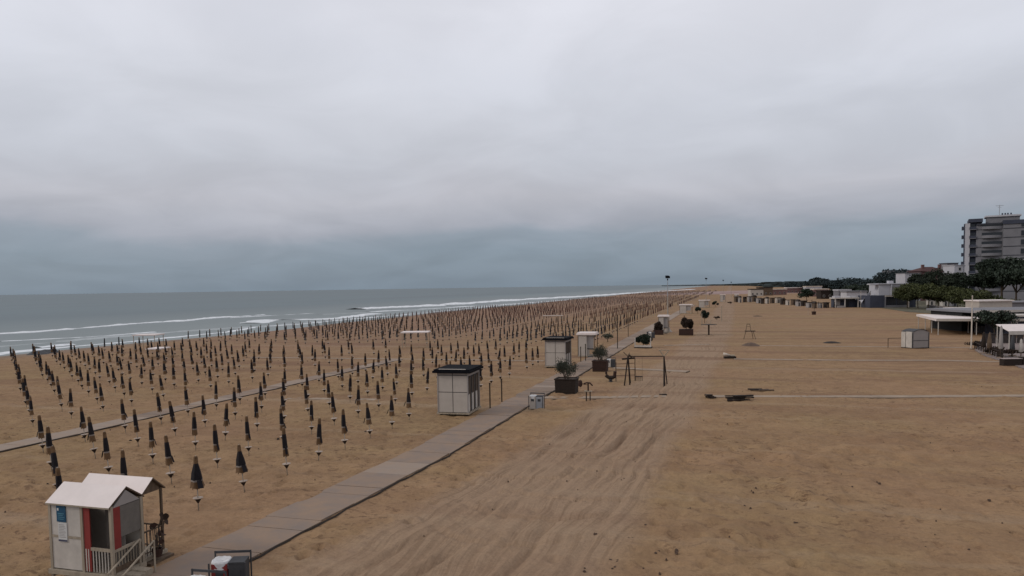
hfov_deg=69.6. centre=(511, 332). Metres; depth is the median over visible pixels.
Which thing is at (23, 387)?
beach umbrella
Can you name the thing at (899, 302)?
window
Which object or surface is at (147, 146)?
sky
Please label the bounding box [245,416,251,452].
beach umbrella
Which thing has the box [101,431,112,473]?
beach umbrella
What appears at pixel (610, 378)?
spring rider
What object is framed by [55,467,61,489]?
beach umbrella
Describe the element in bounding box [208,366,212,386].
beach umbrella
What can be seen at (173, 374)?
beach umbrella
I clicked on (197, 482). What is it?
beach umbrella
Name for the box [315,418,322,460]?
beach umbrella
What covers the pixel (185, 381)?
beach umbrella
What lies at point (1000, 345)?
terrace parasol
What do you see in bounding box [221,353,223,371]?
beach umbrella
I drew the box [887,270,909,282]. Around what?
pine tree
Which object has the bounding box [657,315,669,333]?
beach hut
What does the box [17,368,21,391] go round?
beach umbrella
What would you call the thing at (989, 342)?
terrace parasol
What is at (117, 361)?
beach umbrella
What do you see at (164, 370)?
beach umbrella
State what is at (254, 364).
beach umbrella
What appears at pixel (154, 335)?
pergola
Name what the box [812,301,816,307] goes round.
beach cabin
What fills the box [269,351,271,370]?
beach umbrella
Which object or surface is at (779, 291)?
distant house
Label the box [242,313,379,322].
wave foam
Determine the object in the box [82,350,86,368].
beach umbrella
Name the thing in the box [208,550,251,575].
waste bin
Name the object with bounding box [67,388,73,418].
beach umbrella
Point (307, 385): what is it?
beach umbrella
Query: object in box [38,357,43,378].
beach umbrella
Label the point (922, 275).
dark tree
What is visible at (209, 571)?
waste bin
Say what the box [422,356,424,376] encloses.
beach umbrella
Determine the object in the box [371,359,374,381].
beach umbrella
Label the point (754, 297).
beach cabin
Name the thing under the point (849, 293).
distant house
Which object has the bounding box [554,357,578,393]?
planter
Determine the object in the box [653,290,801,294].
dune
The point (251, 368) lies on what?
beach umbrella
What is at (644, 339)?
planter
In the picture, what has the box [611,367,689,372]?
path
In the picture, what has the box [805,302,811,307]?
beach cabin
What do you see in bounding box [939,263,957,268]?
grey block
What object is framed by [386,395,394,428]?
beach umbrella
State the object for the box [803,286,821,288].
distant house
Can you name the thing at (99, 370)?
beach umbrella
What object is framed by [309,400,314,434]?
beach umbrella
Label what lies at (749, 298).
beach cabin
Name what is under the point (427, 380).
beach umbrella
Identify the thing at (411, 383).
beach umbrella
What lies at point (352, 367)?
beach umbrella
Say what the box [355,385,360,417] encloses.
beach umbrella
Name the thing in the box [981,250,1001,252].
window
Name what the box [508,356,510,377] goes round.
beach umbrella
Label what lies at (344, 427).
beach umbrella
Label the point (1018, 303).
service building
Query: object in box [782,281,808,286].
distant tree
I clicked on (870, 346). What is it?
path
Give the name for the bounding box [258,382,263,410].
beach umbrella
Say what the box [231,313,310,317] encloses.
wave foam
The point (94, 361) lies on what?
beach umbrella
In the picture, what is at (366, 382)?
beach umbrella
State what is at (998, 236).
apartment block
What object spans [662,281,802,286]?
woods
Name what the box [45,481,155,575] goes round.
lifeguard cabin
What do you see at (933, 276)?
dark tree
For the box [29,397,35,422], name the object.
beach umbrella
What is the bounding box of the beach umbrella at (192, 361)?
[190,352,193,371]
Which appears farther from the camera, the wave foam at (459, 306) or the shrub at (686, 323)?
the wave foam at (459, 306)
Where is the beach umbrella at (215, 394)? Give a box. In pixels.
[214,381,218,409]
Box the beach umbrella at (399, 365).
[398,354,400,374]
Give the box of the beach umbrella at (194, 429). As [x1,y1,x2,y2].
[190,411,198,449]
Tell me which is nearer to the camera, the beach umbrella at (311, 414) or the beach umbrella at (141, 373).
the beach umbrella at (311, 414)
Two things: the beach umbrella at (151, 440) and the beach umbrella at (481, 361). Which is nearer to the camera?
the beach umbrella at (151, 440)
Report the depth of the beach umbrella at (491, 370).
67.07 m
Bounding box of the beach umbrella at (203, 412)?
[201,395,207,426]
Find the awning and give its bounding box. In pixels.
[996,324,1023,348]
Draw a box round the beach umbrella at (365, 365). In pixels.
[364,353,366,373]
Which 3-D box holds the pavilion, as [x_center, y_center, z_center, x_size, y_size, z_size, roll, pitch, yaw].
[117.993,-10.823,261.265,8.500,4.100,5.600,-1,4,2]
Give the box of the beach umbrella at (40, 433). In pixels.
[36,415,45,452]
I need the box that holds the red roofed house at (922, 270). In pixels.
[906,264,941,300]
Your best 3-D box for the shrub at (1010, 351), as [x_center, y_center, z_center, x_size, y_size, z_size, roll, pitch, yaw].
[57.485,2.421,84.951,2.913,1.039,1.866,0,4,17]
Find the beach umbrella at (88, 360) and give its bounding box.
[87,353,90,369]
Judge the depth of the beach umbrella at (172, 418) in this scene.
45.87 m
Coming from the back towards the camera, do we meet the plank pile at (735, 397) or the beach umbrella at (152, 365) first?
the beach umbrella at (152, 365)
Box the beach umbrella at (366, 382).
[365,370,368,394]
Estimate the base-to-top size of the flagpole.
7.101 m
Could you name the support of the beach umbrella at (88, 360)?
on the sand
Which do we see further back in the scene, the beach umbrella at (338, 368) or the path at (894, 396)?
the beach umbrella at (338, 368)
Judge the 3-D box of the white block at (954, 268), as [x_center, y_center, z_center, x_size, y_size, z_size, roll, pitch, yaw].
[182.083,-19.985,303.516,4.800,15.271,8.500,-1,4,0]
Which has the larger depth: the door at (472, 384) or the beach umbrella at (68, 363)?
the beach umbrella at (68, 363)
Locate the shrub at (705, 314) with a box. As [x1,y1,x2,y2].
[700,310,709,322]
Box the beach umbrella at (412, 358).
[411,352,413,369]
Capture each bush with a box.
[956,298,995,306]
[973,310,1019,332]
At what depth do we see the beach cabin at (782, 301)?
304.90 m
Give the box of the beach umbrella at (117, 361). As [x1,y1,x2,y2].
[116,353,119,370]
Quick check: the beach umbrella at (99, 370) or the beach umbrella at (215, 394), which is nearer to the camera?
the beach umbrella at (215, 394)
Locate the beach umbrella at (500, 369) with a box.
[498,358,501,380]
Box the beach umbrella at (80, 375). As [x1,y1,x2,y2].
[79,367,82,389]
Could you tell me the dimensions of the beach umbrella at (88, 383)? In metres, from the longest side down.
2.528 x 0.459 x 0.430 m
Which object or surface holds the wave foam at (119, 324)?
on the sea
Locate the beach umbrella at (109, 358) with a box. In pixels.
[108,350,112,366]
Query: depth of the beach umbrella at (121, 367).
78.29 m
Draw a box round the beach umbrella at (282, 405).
[280,391,286,421]
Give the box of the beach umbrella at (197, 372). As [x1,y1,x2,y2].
[196,361,199,382]
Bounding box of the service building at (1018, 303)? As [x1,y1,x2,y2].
[1012,300,1023,306]
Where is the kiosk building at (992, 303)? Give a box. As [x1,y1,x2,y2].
[964,299,1013,307]
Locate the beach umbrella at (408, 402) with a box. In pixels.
[404,388,411,419]
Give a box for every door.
[105,504,126,565]
[120,499,140,536]
[468,377,469,411]
[471,376,473,409]
[475,374,477,406]
[906,331,911,347]
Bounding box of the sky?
[0,0,1023,294]
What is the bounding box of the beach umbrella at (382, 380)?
[380,367,384,390]
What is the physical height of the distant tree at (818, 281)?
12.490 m
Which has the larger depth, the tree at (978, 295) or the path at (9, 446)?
the tree at (978, 295)
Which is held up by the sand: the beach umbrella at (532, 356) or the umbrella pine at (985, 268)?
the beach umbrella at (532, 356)
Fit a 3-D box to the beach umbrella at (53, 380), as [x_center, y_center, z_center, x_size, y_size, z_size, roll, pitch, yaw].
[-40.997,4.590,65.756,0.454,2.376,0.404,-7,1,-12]
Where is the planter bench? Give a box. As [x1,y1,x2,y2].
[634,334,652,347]
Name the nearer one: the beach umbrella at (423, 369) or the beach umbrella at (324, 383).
the beach umbrella at (324, 383)
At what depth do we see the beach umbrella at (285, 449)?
35.95 m
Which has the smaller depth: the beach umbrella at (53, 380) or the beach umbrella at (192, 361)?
the beach umbrella at (53, 380)
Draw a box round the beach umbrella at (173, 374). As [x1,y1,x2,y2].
[172,364,175,388]
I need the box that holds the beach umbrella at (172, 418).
[168,400,177,435]
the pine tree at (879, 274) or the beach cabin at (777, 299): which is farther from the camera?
the pine tree at (879, 274)
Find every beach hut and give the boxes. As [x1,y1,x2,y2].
[576,332,598,357]
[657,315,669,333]
[679,304,692,313]
[698,300,709,307]
[720,294,725,301]
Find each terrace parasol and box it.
[980,333,986,353]
[985,332,991,354]
[996,326,1004,357]
[1008,335,1015,355]
[1017,338,1022,357]
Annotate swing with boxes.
[623,350,669,386]
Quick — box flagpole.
[969,295,972,349]
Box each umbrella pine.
[959,273,1000,290]
[974,257,1023,297]
[990,263,1023,300]
[997,266,1023,285]
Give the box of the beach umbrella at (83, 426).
[79,406,86,441]
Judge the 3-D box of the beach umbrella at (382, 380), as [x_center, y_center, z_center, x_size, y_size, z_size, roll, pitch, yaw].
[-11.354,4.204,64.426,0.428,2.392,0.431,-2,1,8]
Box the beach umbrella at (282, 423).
[279,408,285,437]
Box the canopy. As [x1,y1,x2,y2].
[916,314,1023,334]
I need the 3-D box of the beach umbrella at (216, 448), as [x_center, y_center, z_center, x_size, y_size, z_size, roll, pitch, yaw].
[-14.987,5.880,37.347,0.419,2.471,0.419,-1,4,-3]
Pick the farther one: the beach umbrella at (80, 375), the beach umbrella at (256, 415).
the beach umbrella at (80, 375)
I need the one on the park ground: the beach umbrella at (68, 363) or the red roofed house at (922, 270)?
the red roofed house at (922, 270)
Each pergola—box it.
[132,333,164,348]
[145,347,170,357]
[400,331,430,347]
[543,315,562,321]
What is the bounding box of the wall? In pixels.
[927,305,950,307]
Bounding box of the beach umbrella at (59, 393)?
[57,381,63,410]
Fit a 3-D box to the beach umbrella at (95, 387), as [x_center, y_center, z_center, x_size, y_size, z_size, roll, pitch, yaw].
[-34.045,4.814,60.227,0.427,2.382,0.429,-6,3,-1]
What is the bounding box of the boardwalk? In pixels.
[149,305,694,575]
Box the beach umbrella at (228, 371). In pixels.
[227,363,229,382]
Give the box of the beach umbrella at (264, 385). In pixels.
[263,372,267,398]
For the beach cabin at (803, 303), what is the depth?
283.10 m
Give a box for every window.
[886,297,895,304]
[897,298,906,304]
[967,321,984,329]
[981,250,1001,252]
[982,232,1001,235]
[982,241,1001,243]
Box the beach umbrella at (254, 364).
[252,353,256,371]
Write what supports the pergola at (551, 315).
on the sand
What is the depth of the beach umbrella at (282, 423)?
42.97 m
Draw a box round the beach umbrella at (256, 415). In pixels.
[254,396,259,430]
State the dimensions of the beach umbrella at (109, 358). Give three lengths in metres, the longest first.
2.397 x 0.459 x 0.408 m
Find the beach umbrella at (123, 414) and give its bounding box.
[120,399,127,432]
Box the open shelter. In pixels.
[82,473,173,566]
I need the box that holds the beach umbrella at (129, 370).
[127,361,131,378]
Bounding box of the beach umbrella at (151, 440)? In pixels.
[148,421,156,463]
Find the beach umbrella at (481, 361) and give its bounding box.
[480,353,482,372]
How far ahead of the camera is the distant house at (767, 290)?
539.35 m
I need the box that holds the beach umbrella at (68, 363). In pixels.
[67,355,70,371]
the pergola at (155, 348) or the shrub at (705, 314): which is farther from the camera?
the shrub at (705, 314)
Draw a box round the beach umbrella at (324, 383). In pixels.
[322,369,326,394]
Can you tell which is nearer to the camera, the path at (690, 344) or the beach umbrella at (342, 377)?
the beach umbrella at (342, 377)
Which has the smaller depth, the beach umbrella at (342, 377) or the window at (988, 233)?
the beach umbrella at (342, 377)
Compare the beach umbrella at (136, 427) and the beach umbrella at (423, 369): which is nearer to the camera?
the beach umbrella at (136, 427)
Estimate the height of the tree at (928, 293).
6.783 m
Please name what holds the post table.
on the sand
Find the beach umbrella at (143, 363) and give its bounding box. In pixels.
[142,354,145,371]
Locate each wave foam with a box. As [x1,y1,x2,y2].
[0,298,582,354]
[0,314,264,333]
[0,327,237,346]
[9,332,150,340]
[40,344,75,347]
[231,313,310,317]
[232,308,472,328]
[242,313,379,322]
[318,305,489,314]
[352,289,694,308]
[372,300,561,311]
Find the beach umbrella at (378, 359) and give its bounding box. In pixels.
[377,350,379,370]
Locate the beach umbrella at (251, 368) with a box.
[250,359,253,382]
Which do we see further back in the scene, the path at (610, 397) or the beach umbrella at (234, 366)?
the beach umbrella at (234, 366)
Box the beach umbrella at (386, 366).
[385,355,388,375]
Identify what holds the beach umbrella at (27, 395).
on the sand
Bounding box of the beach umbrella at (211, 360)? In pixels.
[210,349,213,366]
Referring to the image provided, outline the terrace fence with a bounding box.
[974,341,1003,357]
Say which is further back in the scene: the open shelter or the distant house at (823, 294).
the distant house at (823, 294)
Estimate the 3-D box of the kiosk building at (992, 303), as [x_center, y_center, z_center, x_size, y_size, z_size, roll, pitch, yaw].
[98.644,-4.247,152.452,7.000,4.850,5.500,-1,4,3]
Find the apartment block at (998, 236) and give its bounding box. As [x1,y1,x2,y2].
[961,205,1023,300]
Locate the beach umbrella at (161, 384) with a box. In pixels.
[159,375,164,400]
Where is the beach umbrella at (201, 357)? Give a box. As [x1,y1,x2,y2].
[200,347,202,362]
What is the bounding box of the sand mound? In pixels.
[742,342,759,345]
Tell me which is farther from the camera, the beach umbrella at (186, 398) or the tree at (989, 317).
the tree at (989, 317)
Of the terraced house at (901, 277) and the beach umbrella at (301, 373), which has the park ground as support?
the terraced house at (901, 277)
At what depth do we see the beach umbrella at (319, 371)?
70.14 m
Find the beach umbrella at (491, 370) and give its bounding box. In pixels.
[489,361,493,382]
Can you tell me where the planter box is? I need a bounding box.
[999,357,1023,365]
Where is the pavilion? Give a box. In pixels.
[829,296,859,307]
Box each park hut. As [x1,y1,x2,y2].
[926,300,934,304]
[940,301,947,305]
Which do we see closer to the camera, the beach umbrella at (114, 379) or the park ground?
the beach umbrella at (114, 379)
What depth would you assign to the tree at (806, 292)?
319.08 m
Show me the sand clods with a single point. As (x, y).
(676, 551)
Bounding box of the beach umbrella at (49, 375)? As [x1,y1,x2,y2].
[47,365,51,387]
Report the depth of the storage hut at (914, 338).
98.14 m
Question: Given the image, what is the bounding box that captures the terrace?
[975,338,1023,368]
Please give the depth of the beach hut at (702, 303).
281.87 m
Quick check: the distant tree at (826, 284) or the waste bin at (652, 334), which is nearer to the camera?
the waste bin at (652, 334)
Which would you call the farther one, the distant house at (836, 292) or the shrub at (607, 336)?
the distant house at (836, 292)
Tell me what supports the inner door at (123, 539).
in the lifeguard cabin at (96, 529)
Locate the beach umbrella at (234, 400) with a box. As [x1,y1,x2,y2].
[231,387,236,419]
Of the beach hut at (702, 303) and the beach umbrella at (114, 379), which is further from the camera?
the beach hut at (702, 303)
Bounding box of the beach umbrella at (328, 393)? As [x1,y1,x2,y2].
[327,380,330,407]
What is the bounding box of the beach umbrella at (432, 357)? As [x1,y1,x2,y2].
[431,347,433,365]
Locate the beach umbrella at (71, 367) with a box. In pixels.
[69,358,73,378]
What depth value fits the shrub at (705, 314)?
170.25 m
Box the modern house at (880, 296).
[858,281,915,307]
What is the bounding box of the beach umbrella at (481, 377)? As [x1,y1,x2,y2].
[480,369,482,386]
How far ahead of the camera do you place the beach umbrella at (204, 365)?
78.68 m
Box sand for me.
[0,286,1023,575]
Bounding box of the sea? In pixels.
[0,284,707,355]
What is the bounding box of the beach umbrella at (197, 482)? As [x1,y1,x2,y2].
[190,455,204,510]
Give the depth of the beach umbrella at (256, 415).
47.11 m
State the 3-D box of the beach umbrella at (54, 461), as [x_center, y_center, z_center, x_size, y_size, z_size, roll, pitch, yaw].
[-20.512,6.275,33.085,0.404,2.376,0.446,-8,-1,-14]
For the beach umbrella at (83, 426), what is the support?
on the sand
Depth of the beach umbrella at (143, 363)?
81.36 m
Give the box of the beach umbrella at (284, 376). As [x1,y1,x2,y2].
[283,368,286,389]
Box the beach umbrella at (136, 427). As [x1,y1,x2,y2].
[133,409,140,446]
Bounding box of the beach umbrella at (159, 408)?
[156,392,163,424]
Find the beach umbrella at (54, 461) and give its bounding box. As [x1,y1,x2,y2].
[50,445,57,486]
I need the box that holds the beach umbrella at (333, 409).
[331,392,336,424]
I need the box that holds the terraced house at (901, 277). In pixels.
[895,273,920,300]
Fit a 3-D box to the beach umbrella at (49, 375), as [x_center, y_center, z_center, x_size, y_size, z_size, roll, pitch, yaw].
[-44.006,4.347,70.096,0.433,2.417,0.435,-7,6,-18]
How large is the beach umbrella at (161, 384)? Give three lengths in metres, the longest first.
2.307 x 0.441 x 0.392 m
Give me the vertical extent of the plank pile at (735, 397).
0.380 m
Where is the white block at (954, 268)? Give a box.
[942,265,963,273]
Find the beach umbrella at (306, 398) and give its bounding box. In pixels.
[304,385,309,414]
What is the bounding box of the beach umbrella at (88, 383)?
[86,369,90,393]
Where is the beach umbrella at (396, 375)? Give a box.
[395,363,398,384]
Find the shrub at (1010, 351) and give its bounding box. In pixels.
[996,349,1023,356]
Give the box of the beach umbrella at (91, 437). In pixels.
[87,416,96,458]
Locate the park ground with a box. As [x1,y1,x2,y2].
[886,301,964,312]
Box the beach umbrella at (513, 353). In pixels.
[512,343,515,361]
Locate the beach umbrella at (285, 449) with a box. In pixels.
[282,427,290,474]
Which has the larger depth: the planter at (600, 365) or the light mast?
the light mast
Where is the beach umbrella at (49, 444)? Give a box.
[46,426,55,470]
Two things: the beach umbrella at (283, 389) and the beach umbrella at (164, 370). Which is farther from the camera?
the beach umbrella at (164, 370)
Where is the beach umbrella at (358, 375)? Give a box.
[356,362,359,382]
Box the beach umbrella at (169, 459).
[164,435,174,484]
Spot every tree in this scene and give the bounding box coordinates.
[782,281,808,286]
[797,277,822,286]
[797,288,815,299]
[809,278,835,288]
[818,278,844,288]
[830,277,868,288]
[840,278,862,286]
[842,283,869,290]
[858,278,874,286]
[872,268,906,283]
[872,271,888,283]
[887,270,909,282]
[892,283,919,307]
[901,285,924,307]
[904,274,927,284]
[910,282,939,307]
[917,271,935,299]
[921,288,945,306]
[924,268,950,284]
[933,285,954,306]
[934,272,958,285]
[940,271,970,289]
[940,287,964,306]
[949,288,974,303]
[959,290,1001,300]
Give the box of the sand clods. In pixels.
[3,352,1021,574]
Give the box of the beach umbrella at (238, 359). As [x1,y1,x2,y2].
[236,350,239,369]
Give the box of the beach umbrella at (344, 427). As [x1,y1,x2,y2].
[341,409,347,449]
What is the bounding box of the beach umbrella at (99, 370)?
[98,359,100,377]
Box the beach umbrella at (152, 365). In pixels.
[151,357,154,374]
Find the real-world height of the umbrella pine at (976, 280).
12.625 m
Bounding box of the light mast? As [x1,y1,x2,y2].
[664,275,671,331]
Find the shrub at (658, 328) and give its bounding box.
[653,321,663,334]
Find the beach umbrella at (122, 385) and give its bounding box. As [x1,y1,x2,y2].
[120,373,125,396]
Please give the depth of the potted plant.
24.52 m
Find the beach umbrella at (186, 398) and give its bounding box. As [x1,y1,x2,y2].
[184,386,190,415]
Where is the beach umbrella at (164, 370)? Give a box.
[163,360,166,381]
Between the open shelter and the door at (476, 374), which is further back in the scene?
the door at (476, 374)
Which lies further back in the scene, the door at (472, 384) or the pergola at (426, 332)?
the pergola at (426, 332)
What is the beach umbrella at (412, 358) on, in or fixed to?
on the sand
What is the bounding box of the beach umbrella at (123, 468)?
[120,449,127,475]
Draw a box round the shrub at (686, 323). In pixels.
[679,317,693,334]
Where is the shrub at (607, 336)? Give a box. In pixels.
[602,333,613,341]
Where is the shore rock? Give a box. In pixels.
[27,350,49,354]
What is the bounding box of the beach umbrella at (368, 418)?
[363,402,372,438]
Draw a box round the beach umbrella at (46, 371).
[45,361,47,380]
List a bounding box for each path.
[0,359,402,452]
[249,357,544,360]
[286,397,375,400]
[545,395,665,398]
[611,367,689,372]
[665,344,709,345]
[713,394,1023,398]
[734,359,998,361]
[760,345,969,347]
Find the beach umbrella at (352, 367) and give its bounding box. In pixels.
[350,356,354,375]
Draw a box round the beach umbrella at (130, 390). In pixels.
[128,378,133,402]
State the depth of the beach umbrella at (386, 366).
74.24 m
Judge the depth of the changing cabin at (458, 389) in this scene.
51.90 m
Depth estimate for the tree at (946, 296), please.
222.96 m
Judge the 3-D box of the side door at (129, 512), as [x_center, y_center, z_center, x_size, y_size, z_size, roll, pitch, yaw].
[-12.202,5.928,23.505,0.040,0.970,0.795,0,4,17]
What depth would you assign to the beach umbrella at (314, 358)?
84.22 m
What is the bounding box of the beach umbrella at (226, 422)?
[222,403,229,440]
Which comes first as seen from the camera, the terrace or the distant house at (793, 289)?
the terrace
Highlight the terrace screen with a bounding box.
[982,333,1022,342]
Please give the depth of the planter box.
76.42 m
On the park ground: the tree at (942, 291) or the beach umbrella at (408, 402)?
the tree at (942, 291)
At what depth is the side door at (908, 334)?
98.21 m
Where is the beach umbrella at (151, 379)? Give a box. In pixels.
[149,369,153,393]
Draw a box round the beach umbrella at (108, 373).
[106,363,110,382]
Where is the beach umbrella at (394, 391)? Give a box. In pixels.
[392,378,397,403]
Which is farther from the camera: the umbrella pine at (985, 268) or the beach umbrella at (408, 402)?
the umbrella pine at (985, 268)
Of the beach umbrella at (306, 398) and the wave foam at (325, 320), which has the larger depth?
the wave foam at (325, 320)
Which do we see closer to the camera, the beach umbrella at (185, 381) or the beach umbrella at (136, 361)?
the beach umbrella at (185, 381)
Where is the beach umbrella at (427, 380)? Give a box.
[425,367,428,389]
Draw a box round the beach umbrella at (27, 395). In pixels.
[25,386,30,415]
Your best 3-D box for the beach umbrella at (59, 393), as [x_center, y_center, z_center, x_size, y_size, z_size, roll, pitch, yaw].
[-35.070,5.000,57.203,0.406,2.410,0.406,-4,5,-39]
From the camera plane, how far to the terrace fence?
86.29 m
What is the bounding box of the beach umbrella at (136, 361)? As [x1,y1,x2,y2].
[135,351,137,367]
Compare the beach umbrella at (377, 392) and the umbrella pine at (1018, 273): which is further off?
the umbrella pine at (1018, 273)
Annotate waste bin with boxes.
[191,569,226,575]
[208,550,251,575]
[528,392,544,408]
[606,359,614,366]
[648,331,654,337]
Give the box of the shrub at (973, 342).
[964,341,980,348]
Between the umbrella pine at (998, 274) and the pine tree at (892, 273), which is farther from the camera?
the pine tree at (892, 273)
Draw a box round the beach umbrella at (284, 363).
[283,354,286,370]
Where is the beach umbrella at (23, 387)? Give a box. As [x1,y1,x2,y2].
[21,378,26,406]
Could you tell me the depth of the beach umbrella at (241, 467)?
32.95 m
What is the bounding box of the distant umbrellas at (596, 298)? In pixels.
[104,290,715,352]
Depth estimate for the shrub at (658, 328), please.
132.65 m
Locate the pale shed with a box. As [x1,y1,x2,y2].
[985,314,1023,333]
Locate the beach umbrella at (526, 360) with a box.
[525,350,528,367]
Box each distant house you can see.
[747,289,762,295]
[756,287,772,295]
[773,289,786,294]
[784,287,802,292]
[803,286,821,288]
[810,289,827,296]
[816,290,832,298]
[833,289,851,295]
[840,291,867,296]
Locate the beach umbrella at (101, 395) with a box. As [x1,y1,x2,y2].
[99,383,105,411]
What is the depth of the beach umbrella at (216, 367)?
74.24 m
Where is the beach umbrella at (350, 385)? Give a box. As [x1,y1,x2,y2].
[348,374,351,398]
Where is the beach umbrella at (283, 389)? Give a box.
[282,378,286,402]
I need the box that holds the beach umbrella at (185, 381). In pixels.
[183,369,187,389]
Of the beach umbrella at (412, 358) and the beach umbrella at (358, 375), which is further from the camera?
the beach umbrella at (412, 358)
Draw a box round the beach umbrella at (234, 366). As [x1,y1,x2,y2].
[233,357,236,376]
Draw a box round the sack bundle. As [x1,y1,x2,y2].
[723,353,735,358]
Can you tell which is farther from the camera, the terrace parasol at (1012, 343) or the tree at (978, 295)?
the tree at (978, 295)
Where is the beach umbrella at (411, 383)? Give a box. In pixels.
[409,370,413,394]
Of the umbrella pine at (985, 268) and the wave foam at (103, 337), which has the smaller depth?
the wave foam at (103, 337)
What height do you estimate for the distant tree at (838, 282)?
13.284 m
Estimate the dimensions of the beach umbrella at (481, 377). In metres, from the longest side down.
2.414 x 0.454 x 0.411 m
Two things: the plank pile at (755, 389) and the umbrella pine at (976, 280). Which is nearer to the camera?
the plank pile at (755, 389)
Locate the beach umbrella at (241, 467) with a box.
[236,444,247,492]
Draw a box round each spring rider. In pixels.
[578,380,592,400]
[605,371,616,381]
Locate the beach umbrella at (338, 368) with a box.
[336,358,339,379]
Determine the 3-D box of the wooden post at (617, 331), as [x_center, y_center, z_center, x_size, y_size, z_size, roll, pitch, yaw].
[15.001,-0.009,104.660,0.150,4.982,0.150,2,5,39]
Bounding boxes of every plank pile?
[704,394,715,397]
[725,394,753,400]
[748,388,773,390]
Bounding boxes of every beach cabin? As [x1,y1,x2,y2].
[747,296,751,301]
[752,295,756,301]
[775,297,781,302]
[780,298,785,304]
[795,299,800,305]
[801,300,807,305]
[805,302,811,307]
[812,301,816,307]
[817,302,822,307]
[823,302,829,307]
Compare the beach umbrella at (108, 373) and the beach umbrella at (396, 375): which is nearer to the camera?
the beach umbrella at (396, 375)
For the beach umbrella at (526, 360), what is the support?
on the sand
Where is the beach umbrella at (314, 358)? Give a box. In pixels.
[313,349,316,365]
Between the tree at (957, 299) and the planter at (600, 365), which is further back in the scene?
the tree at (957, 299)
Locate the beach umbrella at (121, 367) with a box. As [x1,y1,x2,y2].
[119,357,123,374]
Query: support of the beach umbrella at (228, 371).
on the sand
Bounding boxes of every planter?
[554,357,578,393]
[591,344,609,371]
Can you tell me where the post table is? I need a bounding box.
[701,320,716,334]
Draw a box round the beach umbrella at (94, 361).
[93,357,96,375]
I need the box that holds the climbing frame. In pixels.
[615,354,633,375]
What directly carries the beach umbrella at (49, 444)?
on the sand
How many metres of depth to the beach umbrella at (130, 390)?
58.70 m
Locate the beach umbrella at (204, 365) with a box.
[203,355,206,376]
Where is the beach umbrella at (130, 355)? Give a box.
[128,348,132,363]
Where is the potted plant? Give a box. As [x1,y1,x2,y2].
[149,512,168,557]
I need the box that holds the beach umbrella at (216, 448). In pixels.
[213,424,221,467]
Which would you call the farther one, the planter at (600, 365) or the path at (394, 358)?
the path at (394, 358)
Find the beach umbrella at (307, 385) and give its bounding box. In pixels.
[306,373,309,399]
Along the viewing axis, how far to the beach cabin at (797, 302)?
281.55 m
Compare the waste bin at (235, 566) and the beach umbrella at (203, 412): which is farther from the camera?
the beach umbrella at (203, 412)
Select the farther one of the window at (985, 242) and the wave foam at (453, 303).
the wave foam at (453, 303)
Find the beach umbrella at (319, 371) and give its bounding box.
[316,361,320,380]
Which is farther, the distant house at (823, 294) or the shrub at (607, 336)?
the distant house at (823, 294)
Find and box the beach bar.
[926,307,1023,332]
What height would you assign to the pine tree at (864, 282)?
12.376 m
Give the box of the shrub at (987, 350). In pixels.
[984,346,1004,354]
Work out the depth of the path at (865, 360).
83.84 m
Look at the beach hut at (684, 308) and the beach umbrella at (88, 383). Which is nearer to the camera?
the beach umbrella at (88, 383)
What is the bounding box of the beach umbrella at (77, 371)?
[75,362,79,383]
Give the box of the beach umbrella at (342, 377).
[339,366,343,389]
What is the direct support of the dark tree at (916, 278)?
on the park ground
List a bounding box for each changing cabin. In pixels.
[432,364,482,415]
[542,336,573,367]
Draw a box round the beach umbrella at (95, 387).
[93,377,98,403]
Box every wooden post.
[489,383,490,408]
[617,315,617,347]
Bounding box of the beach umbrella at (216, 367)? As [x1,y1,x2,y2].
[215,357,219,377]
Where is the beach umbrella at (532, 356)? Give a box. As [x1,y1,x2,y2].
[531,348,534,364]
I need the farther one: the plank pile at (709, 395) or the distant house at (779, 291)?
the distant house at (779, 291)
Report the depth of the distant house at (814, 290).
469.48 m
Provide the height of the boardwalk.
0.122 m
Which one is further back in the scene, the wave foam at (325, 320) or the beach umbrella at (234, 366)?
the wave foam at (325, 320)
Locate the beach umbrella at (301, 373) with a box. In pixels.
[299,364,303,388]
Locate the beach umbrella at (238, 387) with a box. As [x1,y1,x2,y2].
[237,375,242,403]
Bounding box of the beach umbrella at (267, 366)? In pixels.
[266,358,269,375]
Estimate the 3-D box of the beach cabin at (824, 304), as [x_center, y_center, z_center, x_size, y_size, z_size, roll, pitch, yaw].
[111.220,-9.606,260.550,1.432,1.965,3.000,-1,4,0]
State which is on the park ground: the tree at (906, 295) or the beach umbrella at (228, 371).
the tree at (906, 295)
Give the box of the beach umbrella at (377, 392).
[376,380,380,406]
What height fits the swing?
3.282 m
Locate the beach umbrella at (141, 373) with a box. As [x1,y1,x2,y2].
[139,364,142,383]
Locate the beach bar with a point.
(955, 325)
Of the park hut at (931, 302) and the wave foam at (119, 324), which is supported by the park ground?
the park hut at (931, 302)
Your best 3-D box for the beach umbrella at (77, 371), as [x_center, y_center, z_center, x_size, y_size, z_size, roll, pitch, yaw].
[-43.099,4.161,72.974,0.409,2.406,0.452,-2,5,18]
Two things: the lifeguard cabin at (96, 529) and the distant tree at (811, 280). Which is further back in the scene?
the distant tree at (811, 280)
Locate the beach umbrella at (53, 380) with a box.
[51,370,55,392]
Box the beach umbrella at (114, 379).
[111,367,116,391]
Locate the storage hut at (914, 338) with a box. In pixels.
[901,328,928,348]
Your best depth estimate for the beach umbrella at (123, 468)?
31.44 m

